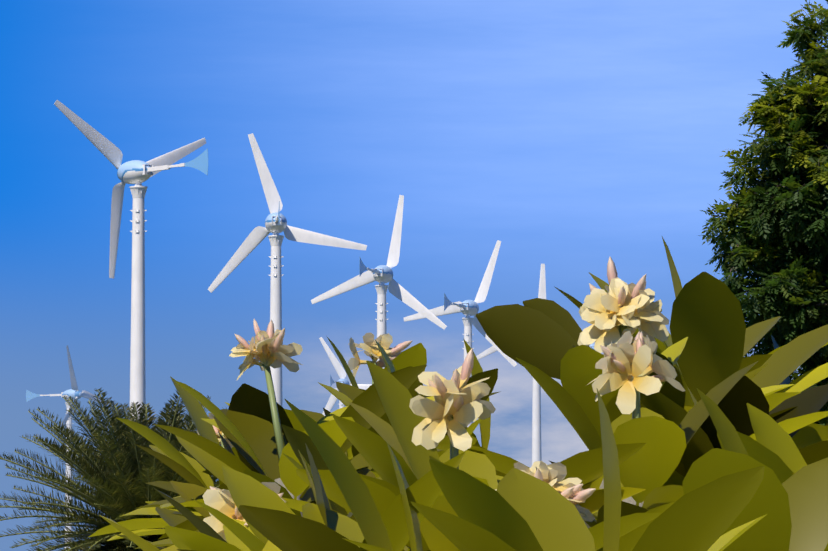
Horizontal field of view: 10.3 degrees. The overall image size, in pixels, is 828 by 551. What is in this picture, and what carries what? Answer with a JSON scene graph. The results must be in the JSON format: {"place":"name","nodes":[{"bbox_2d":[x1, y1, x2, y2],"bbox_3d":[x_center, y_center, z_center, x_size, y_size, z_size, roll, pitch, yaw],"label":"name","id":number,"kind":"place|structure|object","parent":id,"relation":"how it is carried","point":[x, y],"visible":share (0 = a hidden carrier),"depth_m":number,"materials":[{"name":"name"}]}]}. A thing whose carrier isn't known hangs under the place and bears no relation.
{"place":"outdoors","nodes":[
{"label":"outdoors","id":0,"kind":"place"},
{"bbox_2d":[0,0,827,550],"label":"sky","id":1,"kind":"structure","parent":0,"point":[573,136],"materials":[{"name":"blue"}]},
{"bbox_2d":[89,237,827,550],"bbox_3d":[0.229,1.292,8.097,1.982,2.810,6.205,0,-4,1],"label":"plumeria","id":2,"kind":"object","parent":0,"point":[726,449],"depth_m":7.06,"materials":[{"name":"green plant"}]},
{"bbox_2d":[210,257,665,526],"bbox_3d":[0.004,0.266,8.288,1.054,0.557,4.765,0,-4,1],"label":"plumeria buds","id":3,"kind":"object","parent":2,"relation":"attached to","point":[575,493],"visible":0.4,"depth_m":7.15,"materials":[{"name":"beige plant"}]},
{"bbox_2d":[698,0,827,425],"bbox_3d":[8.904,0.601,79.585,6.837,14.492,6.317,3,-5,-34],"label":"neem tree","id":4,"kind":"object","parent":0,"point":[791,291],"depth_m":79.33,"materials":[{"name":"green plant"}]},
{"bbox_2d":[790,358,827,424],"bbox_3d":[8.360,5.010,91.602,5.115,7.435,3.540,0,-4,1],"label":"tree","id":5,"kind":"object","parent":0,"point":[817,422],"depth_m":91.69,"materials":[{"name":"green plant"}]},
{"label":"ground","id":6,"kind":"structure","parent":0,"visible":0},
{"bbox_2d":[26,345,108,550],"bbox_3d":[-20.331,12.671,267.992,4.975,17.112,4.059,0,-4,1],"label":"turbine","id":7,"kind":"object","parent":6,"relation":"on","point":[73,392],"visible":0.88,"depth_m":267.89,"materials":[{"name":"white paint"}]},
{"bbox_2d":[0,387,226,550],"bbox_3d":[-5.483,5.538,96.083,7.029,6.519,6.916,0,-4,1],"label":"date palm","id":8,"kind":"object","parent":6,"relation":"on","point":[146,460],"depth_m":94.83,"materials":[{"name":"green plant"}]},
{"bbox_2d":[0,389,218,550],"bbox_3d":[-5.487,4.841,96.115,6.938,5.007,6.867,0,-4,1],"label":"date palm rachis","id":9,"kind":"object","parent":8,"relation":"attached to","point":[56,487],"visible":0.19,"depth_m":95.12,"materials":[{"name":"green plant"}]},
{"bbox_2d":[54,100,207,437],"bbox_3d":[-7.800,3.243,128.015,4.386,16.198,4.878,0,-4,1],"label":"turbine","id":10,"kind":"object","parent":6,"relation":"on","point":[137,173],"visible":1,"depth_m":128.31,"materials":[{"name":"white paint"}]},
{"bbox_2d":[208,133,366,406],"bbox_3d":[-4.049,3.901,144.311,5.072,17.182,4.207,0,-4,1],"label":"turbine","id":11,"kind":"object","parent":6,"relation":"on","point":[275,222],"visible":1,"depth_m":146.43,"materials":[{"name":"white paint"}]},
{"bbox_2d":[319,337,371,415],"bbox_3d":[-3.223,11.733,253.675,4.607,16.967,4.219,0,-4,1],"label":"turbine","id":12,"kind":"object","parent":6,"relation":"on","point":[341,373],"visible":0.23,"depth_m":255.96,"materials":[{"name":"white paint"}]},
{"bbox_2d":[311,195,446,368],"bbox_3d":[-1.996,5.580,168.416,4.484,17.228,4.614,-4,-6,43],"label":"turbine","id":13,"kind":"object","parent":6,"relation":"on","point":[381,274],"visible":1,"depth_m":169.28,"materials":[{"name":"white paint"}]},
{"bbox_2d":[404,240,516,426],"bbox_3d":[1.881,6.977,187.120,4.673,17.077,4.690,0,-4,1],"label":"turbine","id":14,"kind":"object","parent":6,"relation":"on","point":[468,308],"visible":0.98,"depth_m":188.81,"materials":[{"name":"white paint"}]},
{"bbox_2d":[476,264,545,464],"bbox_3d":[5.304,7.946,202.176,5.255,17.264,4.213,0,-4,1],"label":"turbine","id":15,"kind":"object","parent":6,"relation":"on","point":[536,422],"depth_m":203.40,"materials":[{"name":"white paint"}]}
]}

